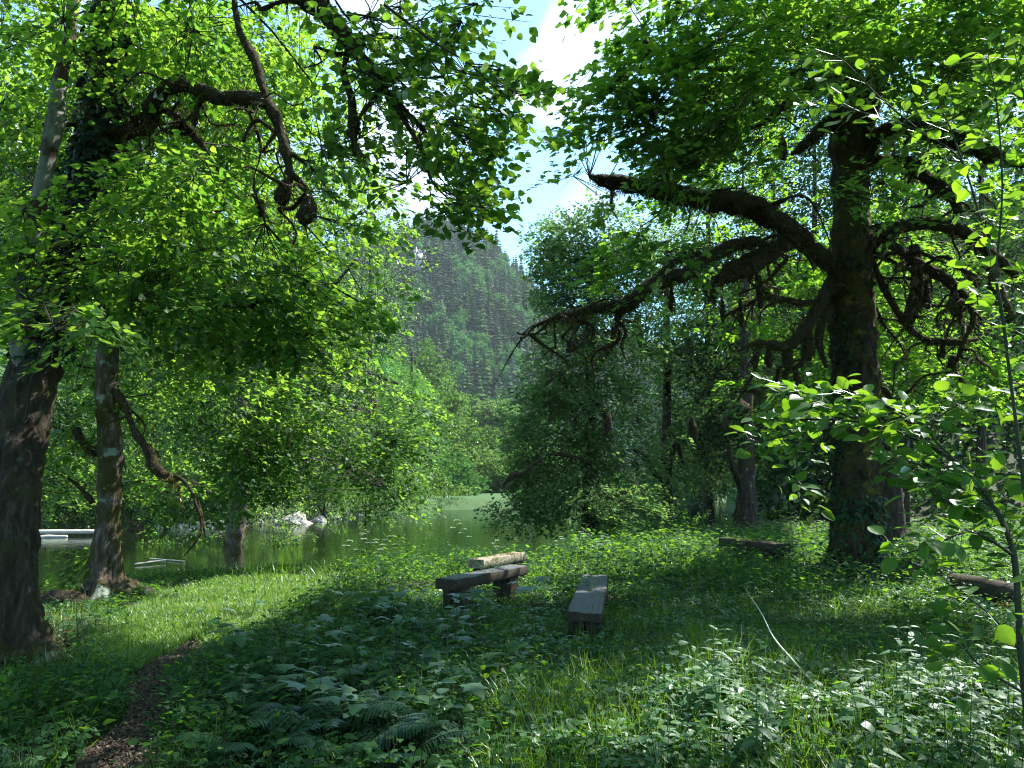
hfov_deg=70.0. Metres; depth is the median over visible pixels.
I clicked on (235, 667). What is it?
broadleaf weed
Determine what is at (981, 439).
beech tree
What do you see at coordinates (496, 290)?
conifer tree
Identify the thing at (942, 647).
nettle plant
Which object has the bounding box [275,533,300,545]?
young shrub
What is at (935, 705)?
nettle plant
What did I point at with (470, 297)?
conifer tree
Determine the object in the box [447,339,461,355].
broadleaf tree
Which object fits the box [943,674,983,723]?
nettle plant
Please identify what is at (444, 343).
conifer tree
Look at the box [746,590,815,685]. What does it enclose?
dry stalk
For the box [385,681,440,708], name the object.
lobed plant
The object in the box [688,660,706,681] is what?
broadleaf weed
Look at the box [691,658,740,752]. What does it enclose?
nettle plant
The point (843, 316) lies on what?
maple tree
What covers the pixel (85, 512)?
willow bush
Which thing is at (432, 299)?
conifer tree
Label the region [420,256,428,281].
conifer tree
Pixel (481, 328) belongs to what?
conifer tree
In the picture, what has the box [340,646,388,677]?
lobed plant
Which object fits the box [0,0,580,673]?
linden tree
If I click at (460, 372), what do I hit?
broadleaf tree
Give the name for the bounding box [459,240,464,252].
conifer tree
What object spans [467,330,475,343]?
broadleaf tree
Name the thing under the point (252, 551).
river
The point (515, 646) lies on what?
maple seedling
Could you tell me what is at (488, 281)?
conifer tree
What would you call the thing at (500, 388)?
valley tree
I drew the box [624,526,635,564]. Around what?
tall weed
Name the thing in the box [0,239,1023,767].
ground
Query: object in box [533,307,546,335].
conifer tree
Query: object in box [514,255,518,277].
conifer tree
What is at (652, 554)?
tall weed
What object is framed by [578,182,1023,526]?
slope wood
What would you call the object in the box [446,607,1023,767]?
tufted grass
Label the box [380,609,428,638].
lobed plant
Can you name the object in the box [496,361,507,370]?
broadleaf tree
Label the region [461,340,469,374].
conifer tree
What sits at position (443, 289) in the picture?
conifer tree
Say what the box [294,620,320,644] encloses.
lobed plant
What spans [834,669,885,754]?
nettle plant
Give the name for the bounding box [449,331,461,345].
broadleaf tree
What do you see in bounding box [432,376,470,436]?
valley tree
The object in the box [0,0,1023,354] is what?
sky
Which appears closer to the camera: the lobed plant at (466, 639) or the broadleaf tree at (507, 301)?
the lobed plant at (466, 639)
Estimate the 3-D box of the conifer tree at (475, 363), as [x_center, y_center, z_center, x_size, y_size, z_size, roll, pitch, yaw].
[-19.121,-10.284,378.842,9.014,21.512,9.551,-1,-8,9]
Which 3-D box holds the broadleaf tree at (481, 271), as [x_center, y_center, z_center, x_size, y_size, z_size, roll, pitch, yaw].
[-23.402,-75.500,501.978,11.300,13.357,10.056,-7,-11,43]
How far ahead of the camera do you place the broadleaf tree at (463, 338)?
397.05 m
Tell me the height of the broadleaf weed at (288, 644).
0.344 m
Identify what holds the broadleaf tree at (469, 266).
on the ground at (478, 501)
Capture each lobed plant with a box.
[179,711,250,760]
[194,607,235,629]
[197,650,233,668]
[205,623,253,662]
[218,623,257,644]
[223,665,275,690]
[227,628,275,643]
[236,600,265,616]
[249,646,318,675]
[251,715,303,747]
[253,642,318,674]
[253,644,307,662]
[255,659,285,677]
[266,682,341,712]
[275,664,336,695]
[278,669,318,699]
[278,680,370,717]
[285,641,341,668]
[292,593,327,617]
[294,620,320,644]
[305,613,353,650]
[307,644,354,669]
[310,588,342,613]
[313,697,401,741]
[320,660,359,682]
[324,608,365,629]
[325,616,364,643]
[325,657,394,688]
[325,663,380,685]
[327,678,394,709]
[331,627,390,645]
[332,646,377,679]
[337,619,393,644]
[338,590,380,609]
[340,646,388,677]
[343,704,396,740]
[353,601,390,625]
[354,595,387,618]
[355,636,418,661]
[361,618,389,630]
[362,596,402,622]
[364,588,398,614]
[367,591,406,616]
[373,617,404,635]
[374,663,439,699]
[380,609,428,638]
[385,605,417,622]
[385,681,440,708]
[387,601,410,616]
[393,588,431,608]
[398,679,482,708]
[411,622,450,645]
[414,610,458,638]
[419,654,471,684]
[429,668,489,716]
[434,615,469,644]
[444,629,472,660]
[449,594,495,621]
[453,616,486,630]
[456,619,516,649]
[459,600,498,629]
[462,603,493,625]
[474,603,500,623]
[479,591,494,602]
[492,662,531,678]
[503,661,547,678]
[504,679,561,704]
[508,576,550,606]
[527,581,554,598]
[548,653,587,673]
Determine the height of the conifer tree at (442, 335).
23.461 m
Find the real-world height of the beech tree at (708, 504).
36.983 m
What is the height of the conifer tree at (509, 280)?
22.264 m
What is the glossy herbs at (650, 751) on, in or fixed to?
on the ground at (478, 501)
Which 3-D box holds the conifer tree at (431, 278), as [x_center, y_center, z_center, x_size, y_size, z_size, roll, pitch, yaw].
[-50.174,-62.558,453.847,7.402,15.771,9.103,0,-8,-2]
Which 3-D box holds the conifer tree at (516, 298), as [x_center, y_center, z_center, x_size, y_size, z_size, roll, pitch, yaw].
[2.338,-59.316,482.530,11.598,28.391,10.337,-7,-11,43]
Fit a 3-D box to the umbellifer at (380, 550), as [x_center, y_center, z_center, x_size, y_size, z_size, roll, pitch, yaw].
[-2.065,2.868,11.421,0.140,0.595,0.265,5,-9,-32]
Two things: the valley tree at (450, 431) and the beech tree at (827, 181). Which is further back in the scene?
the valley tree at (450, 431)
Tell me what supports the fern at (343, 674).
on the ground at (478, 501)
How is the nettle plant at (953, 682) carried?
on the ground at (478, 501)
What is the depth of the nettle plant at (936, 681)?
4.51 m
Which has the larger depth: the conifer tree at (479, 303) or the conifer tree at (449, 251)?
the conifer tree at (449, 251)
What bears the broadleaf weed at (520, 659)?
on the ground at (478, 501)
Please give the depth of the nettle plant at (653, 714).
4.04 m
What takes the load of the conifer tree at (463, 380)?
on the ground at (478, 501)
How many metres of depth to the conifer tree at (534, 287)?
562.89 m
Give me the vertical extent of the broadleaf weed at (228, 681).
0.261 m
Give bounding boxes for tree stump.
[880,451,917,548]
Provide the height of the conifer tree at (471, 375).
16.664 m
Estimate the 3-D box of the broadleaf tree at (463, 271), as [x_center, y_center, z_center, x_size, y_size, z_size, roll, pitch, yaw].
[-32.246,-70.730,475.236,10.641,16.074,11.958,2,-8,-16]
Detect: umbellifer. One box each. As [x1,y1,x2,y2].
[342,540,359,590]
[360,533,371,566]
[373,539,382,570]
[374,549,384,570]
[382,535,398,573]
[459,529,470,562]
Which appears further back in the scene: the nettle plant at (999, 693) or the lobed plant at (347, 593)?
the lobed plant at (347, 593)
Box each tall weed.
[621,516,633,568]
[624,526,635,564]
[626,489,643,547]
[645,528,658,563]
[655,527,666,557]
[669,546,680,570]
[681,523,691,558]
[718,514,736,565]
[728,522,739,562]
[776,510,786,540]
[784,512,800,551]
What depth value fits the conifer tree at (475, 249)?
536.24 m
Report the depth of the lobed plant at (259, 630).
6.75 m
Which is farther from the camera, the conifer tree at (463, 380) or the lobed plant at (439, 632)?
the conifer tree at (463, 380)
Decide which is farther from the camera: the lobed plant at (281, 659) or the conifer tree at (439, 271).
the conifer tree at (439, 271)
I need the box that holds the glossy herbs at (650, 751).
[495,652,1023,767]
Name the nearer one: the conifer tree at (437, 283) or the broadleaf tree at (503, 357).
the broadleaf tree at (503, 357)
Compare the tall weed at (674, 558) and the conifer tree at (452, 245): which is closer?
the tall weed at (674, 558)
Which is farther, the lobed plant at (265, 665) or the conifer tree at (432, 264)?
the conifer tree at (432, 264)
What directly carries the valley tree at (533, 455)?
on the ground at (478, 501)
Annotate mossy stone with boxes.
[963,594,1013,612]
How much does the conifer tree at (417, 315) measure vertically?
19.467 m
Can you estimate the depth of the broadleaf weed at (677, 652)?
5.71 m
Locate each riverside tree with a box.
[0,65,97,526]
[0,103,178,528]
[60,138,232,529]
[145,139,333,522]
[211,185,391,519]
[315,239,439,514]
[375,351,465,503]
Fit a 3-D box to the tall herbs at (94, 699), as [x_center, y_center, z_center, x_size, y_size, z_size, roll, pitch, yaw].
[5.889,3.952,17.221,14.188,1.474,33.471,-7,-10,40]
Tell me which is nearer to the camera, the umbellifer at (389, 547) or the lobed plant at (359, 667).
the lobed plant at (359, 667)
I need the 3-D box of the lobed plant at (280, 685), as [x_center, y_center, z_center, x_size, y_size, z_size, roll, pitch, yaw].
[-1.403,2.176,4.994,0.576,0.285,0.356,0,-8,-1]
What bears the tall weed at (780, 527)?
on the ground at (478, 501)
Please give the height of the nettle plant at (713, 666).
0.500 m
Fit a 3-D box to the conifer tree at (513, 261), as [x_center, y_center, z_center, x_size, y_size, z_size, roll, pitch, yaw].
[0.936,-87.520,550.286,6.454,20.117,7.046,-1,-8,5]
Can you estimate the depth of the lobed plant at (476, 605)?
8.00 m
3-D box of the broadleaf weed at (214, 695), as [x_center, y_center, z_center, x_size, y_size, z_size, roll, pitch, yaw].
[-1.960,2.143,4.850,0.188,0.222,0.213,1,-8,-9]
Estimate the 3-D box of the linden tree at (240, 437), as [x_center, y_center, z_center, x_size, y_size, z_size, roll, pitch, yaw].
[-6.794,-2.405,24.846,11.449,18.736,23.831,4,-9,-26]
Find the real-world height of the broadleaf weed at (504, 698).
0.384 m
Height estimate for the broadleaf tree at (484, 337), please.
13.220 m
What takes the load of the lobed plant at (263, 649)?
on the ground at (478, 501)
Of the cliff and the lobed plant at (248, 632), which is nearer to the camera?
the lobed plant at (248, 632)
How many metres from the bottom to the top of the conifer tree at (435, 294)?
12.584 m
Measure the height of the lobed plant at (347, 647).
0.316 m
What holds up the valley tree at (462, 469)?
on the ground at (478, 501)
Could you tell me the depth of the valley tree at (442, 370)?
202.12 m
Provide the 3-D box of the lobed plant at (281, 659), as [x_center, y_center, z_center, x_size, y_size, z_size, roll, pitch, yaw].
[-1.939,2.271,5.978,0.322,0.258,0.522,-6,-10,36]
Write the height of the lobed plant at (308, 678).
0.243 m
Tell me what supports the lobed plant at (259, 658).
on the ground at (478, 501)
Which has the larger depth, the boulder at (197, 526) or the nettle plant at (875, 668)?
the boulder at (197, 526)
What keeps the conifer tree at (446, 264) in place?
on the ground at (478, 501)
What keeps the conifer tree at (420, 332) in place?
on the ground at (478, 501)
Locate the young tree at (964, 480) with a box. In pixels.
[724,31,1023,717]
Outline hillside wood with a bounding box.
[0,174,452,499]
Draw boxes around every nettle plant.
[640,690,672,731]
[650,703,688,756]
[654,664,688,720]
[670,646,711,719]
[675,713,707,766]
[689,652,720,729]
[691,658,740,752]
[696,677,728,704]
[697,625,726,700]
[698,672,740,730]
[702,641,739,718]
[702,653,735,699]
[703,687,723,716]
[705,628,742,700]
[709,650,744,697]
[719,696,749,730]
[720,676,749,717]
[723,705,743,739]
[725,686,742,710]
[726,663,749,697]
[739,684,786,763]
[743,695,782,767]
[748,657,769,693]
[749,679,789,767]
[772,684,783,701]
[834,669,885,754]
[845,659,891,699]
[846,674,904,759]
[865,653,886,693]
[877,625,927,706]
[880,703,925,763]
[892,661,927,717]
[894,625,934,699]
[895,652,923,705]
[898,644,938,715]
[912,659,948,707]
[919,695,950,730]
[926,618,960,691]
[927,667,956,708]
[927,720,968,758]
[928,659,950,697]
[934,659,978,715]
[940,683,974,746]
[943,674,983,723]
[944,664,978,712]
[950,674,1004,759]
[962,644,994,696]
[964,672,990,718]
[974,696,1007,739]
[984,674,1022,720]
[986,628,1019,702]
[994,681,1019,719]
[1002,726,1023,759]
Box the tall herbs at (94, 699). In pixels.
[0,515,1023,767]
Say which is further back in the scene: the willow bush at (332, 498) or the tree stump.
the willow bush at (332, 498)
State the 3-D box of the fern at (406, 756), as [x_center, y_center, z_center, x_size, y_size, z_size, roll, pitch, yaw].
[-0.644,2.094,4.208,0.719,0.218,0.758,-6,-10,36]
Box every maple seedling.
[397,650,440,677]
[451,586,499,612]
[476,640,528,670]
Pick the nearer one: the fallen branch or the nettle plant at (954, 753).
the nettle plant at (954, 753)
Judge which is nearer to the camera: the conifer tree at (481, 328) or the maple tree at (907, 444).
the maple tree at (907, 444)
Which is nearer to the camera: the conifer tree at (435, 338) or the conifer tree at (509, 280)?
the conifer tree at (435, 338)
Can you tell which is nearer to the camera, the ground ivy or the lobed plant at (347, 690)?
the lobed plant at (347, 690)
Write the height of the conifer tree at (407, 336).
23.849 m
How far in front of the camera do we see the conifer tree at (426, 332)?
389.77 m
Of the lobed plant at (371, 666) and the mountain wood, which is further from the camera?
the mountain wood
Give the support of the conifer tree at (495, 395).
on the ground at (478, 501)
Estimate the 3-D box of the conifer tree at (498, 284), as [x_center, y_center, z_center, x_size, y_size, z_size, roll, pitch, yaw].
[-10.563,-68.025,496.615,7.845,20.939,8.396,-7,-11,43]
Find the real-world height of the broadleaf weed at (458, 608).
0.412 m
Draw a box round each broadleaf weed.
[201,640,223,675]
[208,687,229,713]
[213,664,247,691]
[219,673,239,692]
[223,657,248,682]
[224,663,268,725]
[230,691,269,726]
[260,651,276,675]
[286,626,303,656]
[293,649,321,691]
[310,690,331,718]
[367,650,399,692]
[417,690,444,752]
[418,667,464,719]
[422,611,438,640]
[435,650,460,688]
[442,593,464,621]
[486,688,526,743]
[508,637,538,663]
[510,653,525,676]
[512,648,534,663]
[531,616,550,634]
[540,613,562,631]
[551,655,571,672]
[579,679,622,716]
[596,688,620,724]
[658,633,695,676]
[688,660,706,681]
[697,630,714,657]
[730,642,748,663]
[731,644,746,663]
[751,639,770,667]
[761,603,774,627]
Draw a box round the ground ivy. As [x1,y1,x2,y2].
[744,559,1009,592]
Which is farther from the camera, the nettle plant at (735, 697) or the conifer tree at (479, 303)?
the conifer tree at (479, 303)
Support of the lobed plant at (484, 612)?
on the ground at (478, 501)
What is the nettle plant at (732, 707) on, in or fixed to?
on the ground at (478, 501)
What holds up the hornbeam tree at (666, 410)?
on the ground at (478, 501)
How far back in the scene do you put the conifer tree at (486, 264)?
518.35 m
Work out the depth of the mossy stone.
8.92 m
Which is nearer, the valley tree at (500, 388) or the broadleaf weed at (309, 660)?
the broadleaf weed at (309, 660)
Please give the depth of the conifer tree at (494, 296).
468.96 m
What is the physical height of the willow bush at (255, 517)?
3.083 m
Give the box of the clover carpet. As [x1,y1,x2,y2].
[0,571,1023,767]
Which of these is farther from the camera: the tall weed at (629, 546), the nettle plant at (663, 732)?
the tall weed at (629, 546)
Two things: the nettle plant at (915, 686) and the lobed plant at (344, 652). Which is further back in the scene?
the lobed plant at (344, 652)
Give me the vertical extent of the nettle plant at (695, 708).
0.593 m
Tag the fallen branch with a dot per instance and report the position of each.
(149, 562)
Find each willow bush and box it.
[41,486,124,528]
[95,488,195,531]
[171,482,272,527]
[254,477,316,516]
[290,475,367,517]
[336,469,400,516]
[375,470,442,511]
[424,489,470,506]
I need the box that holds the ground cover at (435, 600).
[0,527,1023,767]
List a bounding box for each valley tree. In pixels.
[394,373,459,457]
[410,336,458,400]
[417,450,476,494]
[417,472,480,495]
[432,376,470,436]
[435,406,484,458]
[437,457,491,493]
[446,434,481,473]
[461,393,483,425]
[462,424,506,461]
[464,444,525,492]
[465,394,519,447]
[483,382,558,462]
[494,425,581,492]
[541,472,618,495]
[598,467,685,505]
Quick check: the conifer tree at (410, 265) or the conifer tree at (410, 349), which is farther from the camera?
the conifer tree at (410, 265)
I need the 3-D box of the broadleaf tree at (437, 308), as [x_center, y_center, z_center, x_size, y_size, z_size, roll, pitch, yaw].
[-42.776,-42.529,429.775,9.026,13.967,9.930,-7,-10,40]
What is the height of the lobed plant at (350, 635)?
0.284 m
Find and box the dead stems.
[0,534,1023,767]
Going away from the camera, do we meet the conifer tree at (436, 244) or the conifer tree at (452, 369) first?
the conifer tree at (452, 369)
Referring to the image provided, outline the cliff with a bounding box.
[410,247,429,275]
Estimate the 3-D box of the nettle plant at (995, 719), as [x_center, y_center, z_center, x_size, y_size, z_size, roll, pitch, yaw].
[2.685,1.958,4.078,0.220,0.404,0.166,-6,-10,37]
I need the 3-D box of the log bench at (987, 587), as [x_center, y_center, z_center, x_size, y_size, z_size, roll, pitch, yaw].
[5.862,2.639,9.104,0.271,0.470,1.051,0,-8,-3]
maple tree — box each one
[493,0,1023,581]
[626,18,830,416]
[804,43,1021,530]
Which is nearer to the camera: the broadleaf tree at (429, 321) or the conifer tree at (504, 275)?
the broadleaf tree at (429, 321)
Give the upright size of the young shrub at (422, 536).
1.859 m
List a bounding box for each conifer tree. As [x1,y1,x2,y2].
[393,286,401,315]
[396,249,405,281]
[399,335,407,364]
[402,251,413,283]
[402,263,412,289]
[402,292,416,338]
[402,333,416,366]
[403,235,413,258]
[404,289,415,313]
[405,320,417,356]
[412,302,422,329]
[413,323,421,351]
[414,223,423,241]
[417,325,431,359]
[418,251,429,281]
[418,273,433,317]
[418,320,423,343]
[419,299,423,321]
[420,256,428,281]
[421,319,430,341]
[423,236,429,256]
[425,280,436,310]
[428,219,438,246]
[428,252,434,276]
[428,273,434,289]
[430,237,441,265]
[430,307,444,342]
[431,324,438,345]
[433,265,441,290]
[433,285,438,301]
[434,252,443,287]
[434,322,451,358]
[434,335,443,362]
[436,271,450,303]
[437,289,447,314]
[439,230,443,248]
[440,241,447,272]
[440,331,450,362]
[441,313,447,333]
[442,254,449,277]
[443,253,457,284]
[447,242,452,256]
[447,257,456,286]
[447,288,460,314]
[447,357,459,397]
[449,226,456,253]
[455,281,463,308]
[458,367,466,396]
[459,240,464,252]
[459,278,465,300]
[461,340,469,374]
[461,369,475,401]
[462,289,472,324]
[468,282,477,317]
[468,358,475,382]
[470,265,478,299]
[471,231,478,258]
[471,347,480,382]
[472,310,480,332]
[472,379,476,394]
[473,369,486,406]
[475,281,487,320]
[476,241,484,266]
[476,252,480,266]
[476,308,488,336]
[476,341,493,389]
[477,342,492,397]
[481,239,491,271]
[484,287,496,318]
[485,272,491,292]
[485,298,494,322]
[486,309,494,331]
[488,366,502,400]
[490,245,497,259]
[490,366,498,390]
[491,286,498,310]
[491,319,504,353]
[492,228,500,253]
[492,379,498,400]
[493,321,504,364]
[494,269,500,293]
[494,277,500,296]
[498,292,506,325]
[500,264,511,292]
[501,279,510,298]
[506,296,517,340]
[507,267,512,293]
[507,295,510,314]
[507,355,519,391]
[510,255,516,274]
[511,274,521,309]
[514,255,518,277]
[515,317,525,355]
[516,273,522,303]
[518,306,525,331]
[520,262,525,286]
[522,274,530,300]
[522,290,528,310]
[524,318,532,346]
[528,317,537,346]
[529,272,535,292]
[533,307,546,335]
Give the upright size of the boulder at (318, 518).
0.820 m
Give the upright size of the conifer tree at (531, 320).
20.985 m
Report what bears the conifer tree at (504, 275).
on the ground at (478, 501)
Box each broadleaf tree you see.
[399,301,413,321]
[400,318,407,332]
[412,273,425,287]
[414,242,423,249]
[415,283,433,296]
[419,237,431,244]
[423,314,434,331]
[429,300,448,314]
[432,311,450,327]
[439,323,457,345]
[447,312,459,320]
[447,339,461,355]
[448,351,460,364]
[449,252,461,268]
[449,319,457,329]
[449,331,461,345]
[453,345,472,364]
[453,360,465,370]
[454,315,467,334]
[454,333,474,350]
[455,277,467,294]
[455,366,466,388]
[456,263,469,278]
[456,308,470,324]
[459,250,468,261]
[462,259,473,270]
[464,251,476,265]
[467,270,479,283]
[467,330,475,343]
[470,341,485,358]
[471,267,483,281]
[471,331,479,342]
[473,264,486,278]
[475,332,490,344]
[477,339,487,348]
[478,242,490,254]
[478,278,486,288]
[481,258,497,273]
[481,348,500,362]
[482,287,487,300]
[483,268,492,283]
[483,273,493,283]
[486,358,496,373]
[493,265,506,278]
[494,257,508,267]
[495,294,508,306]
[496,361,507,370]
[496,365,515,384]
[497,252,510,268]
[498,365,516,383]
[499,350,509,364]
[503,341,513,354]
[505,344,522,362]
[506,268,516,277]
[507,273,517,286]
[507,349,524,366]
[510,365,520,378]
[513,305,522,320]
[515,310,530,322]
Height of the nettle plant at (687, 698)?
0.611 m
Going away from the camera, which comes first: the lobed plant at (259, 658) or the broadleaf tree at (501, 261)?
the lobed plant at (259, 658)
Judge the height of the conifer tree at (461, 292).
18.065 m
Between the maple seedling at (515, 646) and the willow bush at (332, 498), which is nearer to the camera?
the maple seedling at (515, 646)
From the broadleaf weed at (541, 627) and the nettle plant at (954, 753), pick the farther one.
the broadleaf weed at (541, 627)
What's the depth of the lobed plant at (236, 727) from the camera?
4.18 m
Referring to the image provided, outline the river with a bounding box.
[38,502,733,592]
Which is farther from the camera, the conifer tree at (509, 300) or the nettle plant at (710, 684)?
the conifer tree at (509, 300)
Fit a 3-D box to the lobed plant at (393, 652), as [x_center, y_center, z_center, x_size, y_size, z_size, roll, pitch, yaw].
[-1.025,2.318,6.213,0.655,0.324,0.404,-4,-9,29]
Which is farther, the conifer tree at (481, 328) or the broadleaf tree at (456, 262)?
the broadleaf tree at (456, 262)
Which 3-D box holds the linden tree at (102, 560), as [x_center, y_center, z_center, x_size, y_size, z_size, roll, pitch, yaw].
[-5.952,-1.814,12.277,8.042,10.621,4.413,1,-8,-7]
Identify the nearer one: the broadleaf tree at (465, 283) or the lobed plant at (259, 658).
the lobed plant at (259, 658)
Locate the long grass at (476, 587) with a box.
[0,529,1023,767]
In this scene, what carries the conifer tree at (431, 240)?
on the ground at (478, 501)
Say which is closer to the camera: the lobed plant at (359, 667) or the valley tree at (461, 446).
the lobed plant at (359, 667)
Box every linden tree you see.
[0,0,399,609]
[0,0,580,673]
[93,150,459,545]
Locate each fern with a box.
[174,705,312,764]
[211,674,343,714]
[243,655,352,691]
[243,685,407,739]
[250,689,433,762]
[256,665,396,712]
[348,705,475,767]
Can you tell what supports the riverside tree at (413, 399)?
on the ground at (478, 501)
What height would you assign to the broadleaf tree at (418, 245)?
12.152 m
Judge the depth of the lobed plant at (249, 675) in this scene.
5.46 m
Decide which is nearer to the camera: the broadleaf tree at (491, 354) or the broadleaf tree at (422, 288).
the broadleaf tree at (491, 354)
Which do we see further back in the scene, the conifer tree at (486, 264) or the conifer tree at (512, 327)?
the conifer tree at (486, 264)
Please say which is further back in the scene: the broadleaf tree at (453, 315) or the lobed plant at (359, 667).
the broadleaf tree at (453, 315)
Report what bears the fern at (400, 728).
on the ground at (478, 501)
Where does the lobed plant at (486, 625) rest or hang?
on the ground at (478, 501)
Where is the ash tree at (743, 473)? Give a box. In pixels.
[661,216,829,534]
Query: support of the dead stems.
on the ground at (478, 501)
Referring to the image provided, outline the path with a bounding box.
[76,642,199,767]
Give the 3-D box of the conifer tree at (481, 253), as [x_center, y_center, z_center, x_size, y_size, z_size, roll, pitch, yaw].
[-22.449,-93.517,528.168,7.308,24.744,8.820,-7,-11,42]
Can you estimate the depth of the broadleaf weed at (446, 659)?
5.52 m
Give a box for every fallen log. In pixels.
[39,529,93,534]
[41,535,67,537]
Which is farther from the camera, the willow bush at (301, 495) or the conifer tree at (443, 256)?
the conifer tree at (443, 256)
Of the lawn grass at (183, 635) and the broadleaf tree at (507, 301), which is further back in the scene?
the broadleaf tree at (507, 301)
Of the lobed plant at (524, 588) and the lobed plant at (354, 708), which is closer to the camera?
the lobed plant at (354, 708)
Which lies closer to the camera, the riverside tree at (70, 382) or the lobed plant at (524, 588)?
the lobed plant at (524, 588)
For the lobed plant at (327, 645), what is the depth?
6.04 m
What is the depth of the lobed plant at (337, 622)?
7.48 m
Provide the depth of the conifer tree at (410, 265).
462.42 m
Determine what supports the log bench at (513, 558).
on the ground at (478, 501)
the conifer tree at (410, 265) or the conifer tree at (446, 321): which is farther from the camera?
the conifer tree at (410, 265)
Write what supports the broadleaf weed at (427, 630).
on the ground at (478, 501)
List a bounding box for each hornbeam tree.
[473,187,713,548]
[604,211,769,528]
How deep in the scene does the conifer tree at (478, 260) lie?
520.21 m
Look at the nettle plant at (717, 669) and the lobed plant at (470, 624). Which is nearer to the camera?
the nettle plant at (717, 669)
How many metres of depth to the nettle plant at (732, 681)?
4.75 m
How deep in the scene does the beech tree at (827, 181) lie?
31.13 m
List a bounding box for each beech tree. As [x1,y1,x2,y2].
[638,63,781,521]
[699,64,832,503]
[714,46,915,509]
[783,71,1003,511]
[873,58,1005,380]
[883,43,1023,528]
[943,100,1023,348]
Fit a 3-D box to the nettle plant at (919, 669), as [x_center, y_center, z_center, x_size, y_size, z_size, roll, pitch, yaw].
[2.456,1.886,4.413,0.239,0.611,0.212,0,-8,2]
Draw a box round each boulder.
[170,523,194,529]
[187,520,223,528]
[281,511,311,523]
[309,516,326,521]
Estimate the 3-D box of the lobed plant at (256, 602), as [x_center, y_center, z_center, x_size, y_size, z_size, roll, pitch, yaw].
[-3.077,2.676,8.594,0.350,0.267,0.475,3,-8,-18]
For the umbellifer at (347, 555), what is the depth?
10.31 m
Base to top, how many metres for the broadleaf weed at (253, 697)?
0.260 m
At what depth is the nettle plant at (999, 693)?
4.28 m
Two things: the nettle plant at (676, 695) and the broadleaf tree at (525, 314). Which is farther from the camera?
the broadleaf tree at (525, 314)
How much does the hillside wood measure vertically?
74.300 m
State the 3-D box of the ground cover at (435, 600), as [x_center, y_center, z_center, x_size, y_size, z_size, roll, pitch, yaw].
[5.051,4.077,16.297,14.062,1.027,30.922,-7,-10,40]
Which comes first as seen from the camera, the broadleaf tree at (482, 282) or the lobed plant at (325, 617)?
the lobed plant at (325, 617)
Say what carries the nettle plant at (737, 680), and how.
on the ground at (478, 501)
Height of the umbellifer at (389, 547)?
0.766 m
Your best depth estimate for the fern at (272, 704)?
4.88 m
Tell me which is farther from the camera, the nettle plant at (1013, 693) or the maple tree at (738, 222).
the maple tree at (738, 222)
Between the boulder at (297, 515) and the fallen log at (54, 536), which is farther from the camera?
the boulder at (297, 515)
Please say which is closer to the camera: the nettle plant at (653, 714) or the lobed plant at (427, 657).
the nettle plant at (653, 714)
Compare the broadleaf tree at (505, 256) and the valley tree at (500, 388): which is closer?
the valley tree at (500, 388)
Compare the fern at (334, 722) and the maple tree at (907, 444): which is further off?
the maple tree at (907, 444)
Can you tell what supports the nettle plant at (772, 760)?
on the ground at (478, 501)
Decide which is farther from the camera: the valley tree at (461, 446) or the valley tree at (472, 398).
the valley tree at (472, 398)
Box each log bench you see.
[435,564,527,611]
[468,552,526,590]
[566,574,607,637]
[719,537,790,564]
[946,573,1013,602]
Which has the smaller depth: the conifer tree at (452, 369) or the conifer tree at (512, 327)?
the conifer tree at (452, 369)
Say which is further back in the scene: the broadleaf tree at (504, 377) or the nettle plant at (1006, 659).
the broadleaf tree at (504, 377)
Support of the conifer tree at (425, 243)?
on the ground at (478, 501)
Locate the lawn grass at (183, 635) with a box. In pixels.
[76,571,337,671]
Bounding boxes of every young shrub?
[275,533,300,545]
[399,523,433,545]
[431,526,451,543]
[596,489,641,532]
[678,503,710,535]
[796,502,804,514]
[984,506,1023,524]
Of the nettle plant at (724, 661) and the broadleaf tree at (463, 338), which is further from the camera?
the broadleaf tree at (463, 338)
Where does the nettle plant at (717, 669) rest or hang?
on the ground at (478, 501)
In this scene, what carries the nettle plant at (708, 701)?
on the ground at (478, 501)
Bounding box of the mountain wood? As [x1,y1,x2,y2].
[279,209,728,477]
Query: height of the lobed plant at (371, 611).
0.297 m
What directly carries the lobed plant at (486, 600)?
on the ground at (478, 501)
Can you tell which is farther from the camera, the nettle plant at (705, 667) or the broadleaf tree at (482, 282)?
the broadleaf tree at (482, 282)
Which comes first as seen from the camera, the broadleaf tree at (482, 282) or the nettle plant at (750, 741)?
the nettle plant at (750, 741)
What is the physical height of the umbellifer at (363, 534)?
0.873 m
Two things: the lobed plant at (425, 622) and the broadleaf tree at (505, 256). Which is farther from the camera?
the broadleaf tree at (505, 256)
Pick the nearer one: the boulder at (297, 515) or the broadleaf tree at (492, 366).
the boulder at (297, 515)
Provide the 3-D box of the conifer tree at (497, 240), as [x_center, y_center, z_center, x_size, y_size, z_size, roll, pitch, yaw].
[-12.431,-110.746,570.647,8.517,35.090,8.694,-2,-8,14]
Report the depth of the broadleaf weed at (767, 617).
8.24 m
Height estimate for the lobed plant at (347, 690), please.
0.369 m
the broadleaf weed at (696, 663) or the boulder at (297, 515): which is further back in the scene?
the boulder at (297, 515)
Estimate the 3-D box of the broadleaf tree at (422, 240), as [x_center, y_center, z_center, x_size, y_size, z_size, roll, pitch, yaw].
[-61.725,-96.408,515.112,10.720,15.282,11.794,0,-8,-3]

